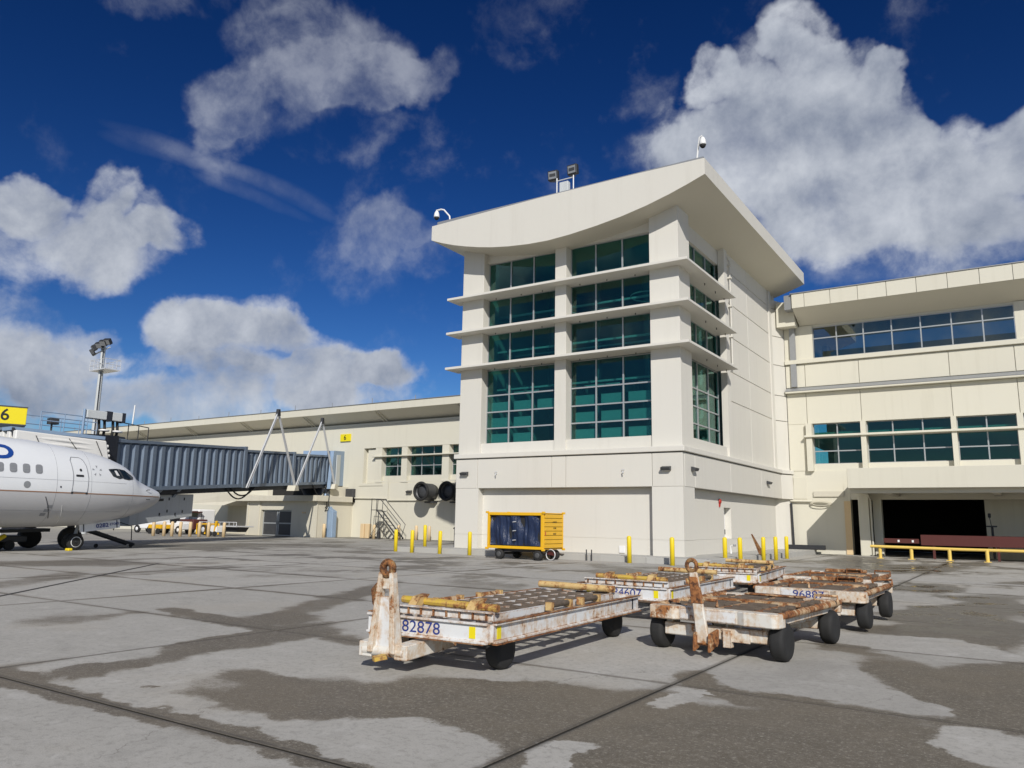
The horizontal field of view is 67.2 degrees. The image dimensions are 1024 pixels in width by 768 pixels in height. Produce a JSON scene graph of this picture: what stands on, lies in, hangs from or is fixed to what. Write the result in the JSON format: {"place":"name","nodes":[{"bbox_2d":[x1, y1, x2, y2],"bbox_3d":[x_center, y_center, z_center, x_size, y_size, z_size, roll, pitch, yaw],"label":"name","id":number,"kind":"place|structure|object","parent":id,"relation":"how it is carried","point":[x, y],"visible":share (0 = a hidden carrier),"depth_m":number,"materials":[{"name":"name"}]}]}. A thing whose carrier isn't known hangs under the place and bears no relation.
{"place":"outdoors","nodes":[
{"label":"outdoors","id":0,"kind":"place"},
{"bbox_2d":[210,521,222,535],"bbox_3d":[-24.286,11.886,63.411,1.007,1.240,0.914,-6,-12,33],"label":"hydrant cart","id":1,"kind":"object","parent":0,"point":[215,529],"visible":0.81,"depth_m":63.05,"materials":[{"name":"white paint"}]},
{"bbox_2d":[1,527,984,555],"bbox_3d":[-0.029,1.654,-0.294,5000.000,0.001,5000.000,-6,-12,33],"label":"ground","id":2,"kind":"structure","parent":0,"point":[53,533],"depth_m":64.47,"materials":[{"name":"grey concrete"}]},
{"bbox_2d":[81,338,120,533],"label":"floodlight mast","id":3,"kind":"object","parent":2,"relation":"on","point":[102,345],"visible":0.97,"depth_m":65.26,"materials":[{"name":"grey metal"}]},
{"bbox_2d":[134,521,163,532],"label":"baggage tug","id":4,"kind":"object","parent":2,"relation":"on","point":[137,528],"visible":0.3,"depth_m":71.22,"materials":[{"name":"white paint"}]},
{"bbox_2d":[151,522,155,535],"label":"bollard","id":5,"kind":"object","parent":2,"relation":"on","point":[153,528],"visible":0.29,"depth_m":61.63,"materials":[{"name":"beige paint"}]},
{"bbox_2d":[147,524,170,533],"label":"yellow dolly","id":6,"kind":"object","parent":2,"relation":"on","point":[158,527],"visible":0.86,"depth_m":67.52,"materials":[{"name":"orange paint"}]},
{"bbox_2d":[162,521,166,535],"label":"bollard","id":7,"kind":"object","parent":2,"relation":"on","point":[164,528],"visible":0.88,"depth_m":61.69,"materials":[{"name":"beige paint"}]},
{"bbox_2d":[170,521,173,535],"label":"bollard","id":8,"kind":"object","parent":2,"relation":"on","point":[172,528],"visible":1,"depth_m":61.29,"materials":[{"name":"beige paint"}]},
{"bbox_2d":[166,518,193,533],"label":"baggage tug","id":9,"kind":"object","parent":2,"relation":"on","point":[184,527],"visible":0.45,"depth_m":68.22,"materials":[{"name":"white paint"}]},
{"bbox_2d":[178,522,182,536],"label":"bollard","id":10,"kind":"object","parent":2,"relation":"on","point":[180,529],"visible":1,"depth_m":61.19,"materials":[{"name":"beige paint"}]},
{"bbox_2d":[165,509,214,533],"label":"service truck","id":11,"kind":"object","parent":2,"relation":"on","point":[208,515],"visible":0.19,"depth_m":70.93,"materials":[{"name":"white paint"}]},
{"bbox_2d":[188,522,192,536],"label":"bollard","id":12,"kind":"object","parent":2,"relation":"on","point":[190,529],"visible":1,"depth_m":61.29,"materials":[{"name":"beige paint"}]},
{"bbox_2d":[179,511,207,533],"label":"maroon tractor","id":13,"kind":"object","parent":2,"relation":"on","point":[195,522],"visible":0.37,"depth_m":68.90,"materials":[{"name":"paint"}]},
{"bbox_2d":[197,522,201,536],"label":"bollard","id":14,"kind":"object","parent":2,"relation":"on","point":[199,529],"visible":1,"depth_m":61.32,"materials":[{"name":"beige paint"}]},
{"bbox_2d":[196,523,219,534],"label":"yellow stand","id":15,"kind":"object","parent":2,"relation":"on","point":[205,524],"visible":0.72,"depth_m":65.19,"materials":[{"name":"orange paint"}]},
{"bbox_2d":[206,522,210,536],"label":"bollard","id":16,"kind":"object","parent":2,"relation":"on","point":[208,529],"visible":0.89,"depth_m":60.98,"materials":[{"name":"beige paint"}]},
{"bbox_2d":[222,522,225,536],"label":"bollard","id":17,"kind":"object","parent":2,"relation":"on","point":[223,529],"visible":0.9,"depth_m":61.34,"materials":[{"name":"beige paint"}]},
{"bbox_2d":[199,521,253,534],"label":"flatbed trailer","id":18,"kind":"object","parent":2,"relation":"on","point":[233,528],"visible":0.58,"depth_m":66.22,"materials":[{"name":"metal"}]},
{"bbox_2d":[54,395,459,540],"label":"terminal concourse","id":19,"kind":"structure","parent":2,"relation":"on","point":[402,446],"depth_m":67.89,"materials":[{"name":"beige paint"}]},
{"bbox_2d":[340,434,350,441],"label":"gate sign","id":20,"kind":"object","parent":19,"relation":"attached to","point":[345,437],"visible":1,"depth_m":69.85,"materials":[{"name":"metal"}]},
{"bbox_2d":[345,489,355,501],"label":"junction box","id":21,"kind":"object","parent":19,"relation":"attached to","point":[350,493],"visible":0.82,"depth_m":68.17,"materials":[{"name":"metal"}]},
{"bbox_2d":[385,447,401,475],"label":"window","id":22,"kind":"structure","parent":19,"relation":"in","point":[392,463],"depth_m":67.27,"materials":[{"name":"glass"}]},
{"bbox_2d":[354,479,454,528],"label":"conduit run","id":23,"kind":"object","parent":19,"relation":"attached to","point":[397,500],"visible":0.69,"depth_m":65.63,"materials":[{"name":"beige paint"}]},
{"bbox_2d":[413,481,437,502],"bbox_3d":[-6.960,8.817,62.781,1.579,1.690,1.660,-6,-12,33],"label":"wall blower","id":24,"kind":"object","parent":19,"relation":"attached to","point":[422,491],"depth_m":62.43,"materials":[{"name":"grey metal"}]},
{"bbox_2d":[411,445,442,474],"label":"window","id":25,"kind":"structure","parent":19,"relation":"in","point":[421,465],"depth_m":65.31,"materials":[{"name":"metal"}]},
{"bbox_2d":[438,481,455,502],"bbox_3d":[-4.783,8.604,61.375,1.579,1.690,1.660,-6,-12,33],"label":"wall blower","id":26,"kind":"object","parent":19,"relation":"attached to","point":[446,490],"depth_m":60.91,"materials":[{"name":"black metal"}]},
{"bbox_2d":[192,487,354,537],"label":"service building","id":27,"kind":"structure","parent":2,"relation":"on","point":[283,512],"depth_m":67.56,"materials":[{"name":"paint"}]},
{"bbox_2d":[262,510,278,535],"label":"door","id":28,"kind":"structure","parent":27,"relation":"in","point":[270,517],"depth_m":68.10,"materials":[{"name":"metal"}]},
{"bbox_2d":[277,510,291,535],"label":"door","id":29,"kind":"structure","parent":27,"relation":"in","point":[284,517],"depth_m":67.10,"materials":[{"name":"metal"}]},
{"bbox_2d":[322,524,325,537],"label":"bollard","id":30,"kind":"object","parent":2,"relation":"on","point":[323,530],"visible":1,"depth_m":64.71,"materials":[{"name":"beige paint"}]},
{"bbox_2d":[360,524,364,537],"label":"guard post","id":31,"kind":"object","parent":2,"relation":"on","point":[362,530],"visible":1,"depth_m":65.16,"materials":[{"name":"beige paint"}]},
{"bbox_2d":[365,524,371,537],"bbox_3d":[-12.141,12.404,65.035,0.400,1.200,0.400,-6,-12,33],"label":"guard post","id":32,"kind":"object","parent":2,"relation":"on","point":[367,531],"visible":0.9,"depth_m":64.87,"materials":[{"name":"beige paint"}]},
{"bbox_2d":[372,525,375,538],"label":"bollard","id":33,"kind":"object","parent":2,"relation":"on","point":[373,533],"visible":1,"depth_m":64.29,"materials":[{"name":"beige paint"}]},
{"bbox_2d":[369,498,405,538],"bbox_3d":[-10.270,11.142,63.794,3.362,3.304,0.690,-6,-12,33],"label":"mobile ladder","id":34,"kind":"object","parent":2,"relation":"on","point":[383,518],"visible":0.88,"depth_m":63.98,"materials":[{"name":"grey metal"}]},
{"bbox_2d":[414,525,417,539],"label":"bollard","id":35,"kind":"object","parent":2,"relation":"on","point":[416,533],"visible":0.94,"depth_m":62.87,"materials":[{"name":"beige paint"}]},
{"bbox_2d":[427,526,430,540],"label":"bollard","id":36,"kind":"object","parent":2,"relation":"on","point":[429,534],"visible":1,"depth_m":61.61,"materials":[{"name":"beige paint"}]},
{"bbox_2d":[432,156,803,556],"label":"terminal tower","id":37,"kind":"structure","parent":2,"relation":"on","point":[611,328],"depth_m":39.25,"materials":[{"name":"beige paint"}]},
{"bbox_2d":[434,209,450,219],"bbox_3d":[-3.869,-9.304,42.858,1.142,0.980,0.320,-6,-12,33],"label":"dome camera","id":38,"kind":"object","parent":37,"relation":"attached to","point":[436,215],"visible":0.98,"depth_m":42.97,"materials":[{"name":"white paint"}]},
{"bbox_2d":[486,363,554,442],"bbox_3d":[0.530,1.068,39.894,4.456,3.956,0.102,-6,-12,33],"label":"window","id":39,"kind":"structure","parent":37,"relation":"in","point":[532,425],"depth_m":40.08,"materials":[{"name":"metal"}]},
{"bbox_2d":[488,326,554,362],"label":"window","id":40,"kind":"structure","parent":37,"relation":"in","point":[510,336],"depth_m":40.77,"materials":[{"name":"metal"}]},
{"bbox_2d":[488,290,554,326],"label":"window","id":41,"kind":"structure","parent":37,"relation":"in","point":[510,298],"depth_m":41.11,"materials":[{"name":"metal"}]},
{"bbox_2d":[489,253,553,290],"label":"window","id":42,"kind":"structure","parent":37,"relation":"in","point":[534,257],"depth_m":41.48,"materials":[{"name":"metal"}]},
{"bbox_2d":[548,163,578,192],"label":"roof floodlights","id":43,"kind":"object","parent":37,"relation":"on","point":[572,171],"visible":0.81,"depth_m":39.26,"materials":[{"name":"metal"}]},
{"bbox_2d":[571,274,648,313],"bbox_3d":[4.900,-4.257,37.996,4.496,1.766,0.102,-6,-12,33],"label":"window","id":44,"kind":"structure","parent":37,"relation":"in","point":[622,279],"depth_m":38.37,"materials":[{"name":"metal"}]},
{"bbox_2d":[571,233,648,276],"bbox_3d":[4.934,-6.212,38.343,4.496,1.896,0.102,-6,-12,33],"label":"window","id":45,"kind":"structure","parent":37,"relation":"in","point":[622,247],"depth_m":38.69,"materials":[{"name":"metal"}]},
{"bbox_2d":[571,313,649,352],"bbox_3d":[4.868,-2.362,37.660,4.496,1.776,0.102,-6,-12,33],"label":"window","id":46,"kind":"structure","parent":37,"relation":"in","point":[622,317],"depth_m":37.98,"materials":[{"name":"metal"}]},
{"bbox_2d":[570,353,651,438],"bbox_3d":[4.816,0.650,37.125,4.496,3.956,0.102,-6,-12,33],"label":"window","id":47,"kind":"structure","parent":37,"relation":"in","point":[596,386],"depth_m":37.29,"materials":[{"name":"metal"}]},
{"bbox_2d":[619,546,624,552],"bbox_3d":[4.995,7.508,35.000,0.280,0.320,0.050,-6,-12,33],"label":"outlet plate","id":48,"kind":"object","parent":37,"relation":"attached to","point":[621,549],"visible":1,"depth_m":34.97,"materials":[{"name":"white paint"}]},
{"bbox_2d":[660,466,670,470],"bbox_3d":[6.760,3.705,33.904,0.430,0.200,0.257,-6,-12,33],"label":"wall light","id":49,"kind":"object","parent":37,"relation":"attached to","point":[665,468],"visible":1,"depth_m":33.84,"materials":[{"name":"white paint"}]},
{"bbox_2d":[696,135,705,157],"bbox_3d":[8.499,-10.648,34.772,0.545,1.218,0.320,-6,-12,33],"label":"dome camera","id":50,"kind":"object","parent":37,"relation":"on","point":[701,141],"visible":1,"depth_m":34.69,"materials":[{"name":"white paint"}]},
{"bbox_2d":[689,244,714,278],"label":"window","id":51,"kind":"structure","parent":37,"relation":"in","point":[694,255],"depth_m":40.27,"materials":[{"name":"glass"}]},
{"bbox_2d":[690,283,715,315],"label":"window","id":52,"kind":"structure","parent":37,"relation":"in","point":[696,295],"depth_m":39.88,"materials":[{"name":"glass"}]},
{"bbox_2d":[691,321,717,354],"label":"window","id":53,"kind":"structure","parent":37,"relation":"in","point":[699,335],"depth_m":39.54,"materials":[{"name":"glass"}]},
{"bbox_2d":[692,360,719,444],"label":"window","id":54,"kind":"structure","parent":37,"relation":"in","point":[705,387],"depth_m":38.91,"materials":[{"name":"glass"}]},
{"bbox_2d":[790,503,794,544],"bbox_3d":[17.297,8.722,47.507,0.190,2.723,0.140,-6,-12,33],"label":"drain pipe","id":55,"kind":"object","parent":37,"relation":"attached to","point":[792,522],"visible":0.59,"depth_m":47.49,"materials":[{"name":"metal"}]},
{"bbox_2d":[790,500,812,501],"bbox_3d":[17.831,7.215,47.498,1.302,0.140,0.120,-6,-12,33],"label":"conduit","id":56,"kind":"object","parent":37,"relation":"attached to","point":[801,500],"visible":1,"depth_m":47.46,"materials":[{"name":"beige paint"}]},
{"bbox_2d":[810,500,831,506],"bbox_3d":[18.758,7.260,46.801,1.276,0.418,0.124,-6,-12,33],"label":"cable coil","id":57,"kind":"object","parent":56,"relation":"hanging from","point":[829,504],"visible":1,"depth_m":46.75,"materials":[{"name":"paint"}]},
{"bbox_2d":[776,261,1023,559],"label":"terminal wing","id":58,"kind":"structure","parent":2,"relation":"on","point":[916,440],"depth_m":46.15,"materials":[{"name":"beige paint"}]},
{"bbox_2d":[813,422,862,463],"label":"window","id":59,"kind":"structure","parent":58,"relation":"in","point":[838,450],"depth_m":47.34,"materials":[{"name":"metal"}]},
{"bbox_2d":[867,417,953,462],"bbox_3d":[23.277,3.319,45.162,4.456,2.500,0.102,-6,-12,33],"label":"window","id":60,"kind":"structure","parent":58,"relation":"in","point":[924,447],"depth_m":45.19,"materials":[{"name":"metal"}]},
{"bbox_2d":[812,305,1016,357],"bbox_3d":[23.555,-3.019,45.883,10.740,1.980,0.102,-6,-12,33],"label":"window","id":61,"kind":"structure","parent":58,"relation":"in","point":[982,320],"depth_m":45.63,"materials":[{"name":"metal"}]},
{"bbox_2d":[956,414,1020,460],"bbox_3d":[26.567,2.998,43.036,2.876,2.500,0.102,-6,-12,33],"label":"window","id":62,"kind":"structure","parent":58,"relation":"in","point":[988,445],"depth_m":42.97,"materials":[{"name":"metal"}]},
{"bbox_2d":[0,537,1023,767],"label":"apron","id":63,"kind":"object","parent":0,"point":[227,652],"visible":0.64,"depth_m":8.27,"materials":[{"name":"concrete"}]},
{"bbox_2d":[0,528,49,549],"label":"belt loader","id":64,"kind":"object","parent":63,"relation":"on","point":[7,542],"visible":0.95,"depth_m":34.20,"materials":[{"name":"metal"}]},
{"bbox_2d":[0,436,159,549],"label":"airliner","id":65,"kind":"object","parent":63,"relation":"on","point":[45,485],"visible":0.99,"depth_m":33.70,"materials":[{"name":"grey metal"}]},
{"bbox_2d":[10,463,16,471],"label":"cabin window","id":66,"kind":"structure","parent":65,"relation":"in","point":[13,466],"depth_m":31.73,"materials":[{"name":"grey glass"}]},
{"bbox_2d":[23,464,29,472],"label":"cabin window","id":67,"kind":"structure","parent":65,"relation":"in","point":[26,467],"depth_m":32.14,"materials":[{"name":"grey glass"}]},
{"bbox_2d":[36,464,42,473],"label":"cabin window","id":68,"kind":"structure","parent":65,"relation":"in","point":[39,468],"depth_m":32.58,"materials":[{"name":"grey glass"}]},
{"bbox_2d":[70,457,88,493],"bbox_3d":[-19.208,4.052,34.142,0.639,1.630,0.791,-6,-12,33],"label":"service door","id":69,"kind":"structure","parent":65,"relation":"in","point":[70,457],"depth_m":34.08,"materials":[{"name":"metal"}]},
{"bbox_2d":[79,519,119,531],"bbox_3d":[-19.175,6.596,35.864,0.145,0.600,1.900,-6,-12,33],"label":"gear door","id":70,"kind":"structure","parent":65,"relation":"in","point":[110,524],"depth_m":35.87,"materials":[{"name":"white paint"}]},
{"bbox_2d":[109,469,122,478],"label":"cockpit window","id":71,"kind":"structure","parent":65,"relation":"in","point":[116,473],"depth_m":35.82,"materials":[{"name":"glass"}]},
{"bbox_2d":[118,469,132,479],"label":"cockpit window","id":72,"kind":"structure","parent":65,"relation":"in","point":[126,476],"depth_m":36.36,"materials":[{"name":"glass"}]},
{"bbox_2d":[0,563,159,596],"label":"tar seam","id":73,"kind":"object","parent":63,"relation":"on","point":[73,580],"visible":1,"depth_m":18.85,"materials":[{"name":"black asphalt"}]},
{"bbox_2d":[87,522,134,547],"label":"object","id":74,"kind":"structure","parent":63,"relation":"on","point":[111,538],"depth_m":38.86,"materials":[{"name":"metal"}]},
{"bbox_2d":[0,409,344,547],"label":"boarding bridge","id":75,"kind":"structure","parent":63,"relation":"on","point":[175,475],"depth_m":46.19,"materials":[{"name":"grey metal"}]},
{"bbox_2d":[0,405,27,431],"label":"gate sign","id":76,"kind":"object","parent":75,"relation":"attached to","point":[15,416],"visible":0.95,"depth_m":37.23,"materials":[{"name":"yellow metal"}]},
{"bbox_2d":[245,409,298,490],"bbox_3d":[-17.483,4.821,56.604,0.650,5.967,7.696,-1,-10,10],"label":"cable gantry","id":77,"kind":"object","parent":75,"relation":"attached to","point":[294,487],"visible":1,"depth_m":56.99,"materials":[{"name":"metal"}]},
{"bbox_2d":[296,418,337,488],"bbox_3d":[-16.130,5.703,63.864,0.650,5.891,7.845,-1,-10,10],"label":"cable gantry","id":78,"kind":"object","parent":75,"relation":"attached to","point":[334,486],"visible":1,"depth_m":64.38,"materials":[{"name":"metal"}]},
{"bbox_2d":[359,558,641,668],"bbox_3d":[0.085,2.891,10.305,1.804,1.212,4.948,-5,-12,31],"label":"pallet dolly","id":79,"kind":"object","parent":63,"relation":"on","point":[419,626],"visible":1,"depth_m":8.72,"materials":[{"name":"white paint"}]},
{"bbox_2d":[485,511,564,560],"bbox_3d":[0.654,6.687,34.053,3.209,2.060,1.830,-6,-12,33],"label":"container cart","id":80,"kind":"object","parent":63,"relation":"on","point":[517,534],"visible":1,"depth_m":33.45,"materials":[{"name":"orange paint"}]},
{"bbox_2d":[373,551,691,567],"bbox_3d":[0.736,7.736,34.086,18.100,0.005,1.800,-6,-12,33],"label":"gutter strip","id":81,"kind":"object","parent":63,"relation":"on","point":[578,561],"visible":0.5,"depth_m":33.44,"materials":[{"name":"concrete"}]},
{"bbox_2d":[394,529,397,551],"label":"bollard","id":82,"kind":"object","parent":81,"relation":"on","point":[395,539],"visible":0.93,"depth_m":39.45,"materials":[{"name":"metal"}]},
{"bbox_2d":[410,530,413,552],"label":"bollard","id":83,"kind":"object","parent":81,"relation":"on","point":[412,542],"visible":0.88,"depth_m":38.36,"materials":[{"name":"metal"}]},
{"bbox_2d":[438,531,441,553],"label":"bollard","id":84,"kind":"object","parent":81,"relation":"on","point":[439,542],"visible":0.88,"depth_m":37.57,"materials":[{"name":"metal"}]},
{"bbox_2d":[467,532,471,554],"bbox_3d":[-2.009,7.586,36.630,0.190,1.140,0.190,-4,-11,23],"label":"bollard","id":85,"kind":"object","parent":81,"relation":"on","point":[469,543],"visible":0.98,"depth_m":36.56,"materials":[{"name":"metal"}]},
{"bbox_2d":[627,536,631,562],"bbox_3d":[4.890,6.909,32.147,0.190,1.140,0.190,-7,-12,33],"label":"bollard","id":86,"kind":"object","parent":81,"relation":"on","point":[629,553],"visible":0.91,"depth_m":32.07,"materials":[{"name":"metal"}]},
{"bbox_2d":[670,537,674,565],"bbox_3d":[6.396,6.691,30.772,0.190,1.140,0.190,7,-12,-30],"label":"bollard","id":87,"kind":"object","parent":81,"relation":"on","point":[672,554],"visible":0.88,"depth_m":30.70,"materials":[{"name":"metal"}]},
{"bbox_2d":[577,566,734,605],"bbox_3d":[2.924,3.995,14.982,1.804,0.770,4.407,-5,-12,31],"label":"pallet dolly","id":88,"kind":"object","parent":63,"relation":"on","point":[659,586],"visible":0.55,"depth_m":13.77,"materials":[{"name":"white paint"}]},
{"bbox_2d":[722,537,726,557],"bbox_3d":[9.075,7.105,32.847,0.190,1.140,0.190,5,-10,-25],"label":"bollard","id":89,"kind":"object","parent":63,"relation":"on","point":[724,541],"visible":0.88,"depth_m":32.80,"materials":[{"name":"metal"}]},
{"bbox_2d":[685,558,785,592],"bbox_3d":[5.714,4.838,19.461,1.804,0.770,4.407,-4,-11,27],"label":"pallet dolly","id":90,"kind":"object","parent":63,"relation":"on","point":[748,576],"visible":0.64,"depth_m":18.08,"materials":[{"name":"white paint"}]},
{"bbox_2d":[737,537,742,558],"bbox_3d":[9.766,7.143,32.995,0.190,1.140,0.190,10,-14,-44],"label":"bollard","id":91,"kind":"object","parent":63,"relation":"on","point":[740,552],"visible":0.89,"depth_m":32.94,"materials":[{"name":"metal"}]},
{"bbox_2d":[650,558,841,661],"bbox_3d":[3.308,3.033,10.815,1.874,1.220,2.969,-7,-13,38],"label":"container dolly","id":92,"kind":"object","parent":63,"relation":"on","point":[776,618],"visible":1,"depth_m":10.07,"materials":[{"name":"white paint"}]},
{"bbox_2d":[761,537,765,559],"bbox_3d":[11.539,7.597,35.380,0.190,1.140,0.190,2,-10,-1],"label":"bollard","id":93,"kind":"object","parent":63,"relation":"on","point":[763,552],"visible":0.88,"depth_m":35.32,"materials":[{"name":"metal"}]},
{"bbox_2d":[773,536,777,559],"bbox_3d":[12.779,7.968,37.351,0.190,1.140,0.190,10,-14,-41],"label":"bollard","id":94,"kind":"object","parent":63,"relation":"on","point":[775,542],"visible":0.92,"depth_m":37.28,"materials":[{"name":"metal"}]},
{"bbox_2d":[784,536,788,558],"bbox_3d":[13.903,8.285,39.029,0.190,1.140,0.190,1,-10,4],"label":"bollard","id":95,"kind":"object","parent":63,"relation":"on","point":[786,547],"visible":0.88,"depth_m":38.95,"materials":[{"name":"metal"}]},
{"bbox_2d":[753,576,892,628],"bbox_3d":[5.431,3.757,13.422,1.874,0.678,3.306,-6,-12,34],"label":"container dolly","id":96,"kind":"object","parent":63,"relation":"on","point":[859,598],"visible":0.78,"depth_m":12.97,"materials":[{"name":"white paint"}]},
{"bbox_2d":[781,568,890,607],"bbox_3d":[7.176,4.481,17.048,1.874,0.678,3.306,-6,-12,34],"label":"container dolly","id":97,"kind":"object","parent":63,"relation":"on","point":[856,573],"visible":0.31,"depth_m":17.33,"materials":[{"name":"white paint"}]},
{"bbox_2d":[916,580,1023,585],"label":"drain strip","id":98,"kind":"object","parent":63,"relation":"on","point":[969,582],"visible":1,"depth_m":23.87,"materials":[{"name":"concrete"}]},
{"bbox_2d":[0,0,1023,463],"label":"sky","id":99,"kind":"structure","parent":0,"point":[242,197],"materials":[{"name":"blue"}]},
{"bbox_2d":[397,545,816,565],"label":"pavement","id":100,"kind":"structure","parent":0,"point":[717,558],"depth_m":35.16,"materials":[{"name":"concrete"}]},
{"bbox_2d":[423,525,426,546],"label":"bollard","id":101,"kind":"object","parent":100,"relation":"on","point":[424,535],"visible":1,"depth_m":40.47,"materials":[{"name":"metal"}]},
{"bbox_2d":[751,534,766,554],"bbox_3d":[11.747,7.646,36.693,0.570,0.970,0.500,-6,-12,33],"label":"bar","id":102,"kind":"object","parent":100,"relation":"on","point":[758,547],"visible":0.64,"depth_m":36.60,"materials":[{"name":"metal"}]},
{"bbox_2d":[788,544,825,549],"bbox_3d":[17.768,9.837,46.449,2.100,0.270,0.320,-6,-12,33],"label":"timber baulk","id":103,"kind":"object","parent":100,"relation":"on","point":[811,547],"visible":0.88,"depth_m":46.25,"materials":[{"name":"wood"}]},
{"bbox_2d":[797,551,1023,568],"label":"dock floor","id":104,"kind":"structure","parent":0,"point":[971,560],"depth_m":40.03,"materials":[{"name":"concrete"}]},
{"bbox_2d":[870,545,1023,562],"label":"barrier rail","id":105,"kind":"object","parent":104,"relation":"on","point":[911,548],"visible":0.92,"depth_m":39.46,"materials":[{"name":"yellow metal"}]},
{"bbox_2d":[884,535,1023,561],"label":"baggage conveyor","id":106,"kind":"object","parent":104,"relation":"on","point":[998,542],"visible":0.97,"depth_m":40.75,"materials":[{"name":"red metal"}]},
{"bbox_2d":[986,513,996,558],"bbox_3d":[25.585,8.089,41.026,0.500,2.380,0.300,-6,-12,33],"label":"signal stand","id":107,"kind":"object","parent":104,"relation":"on","point":[992,533],"visible":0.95,"depth_m":41.02,"materials":[{"name":"metal"}]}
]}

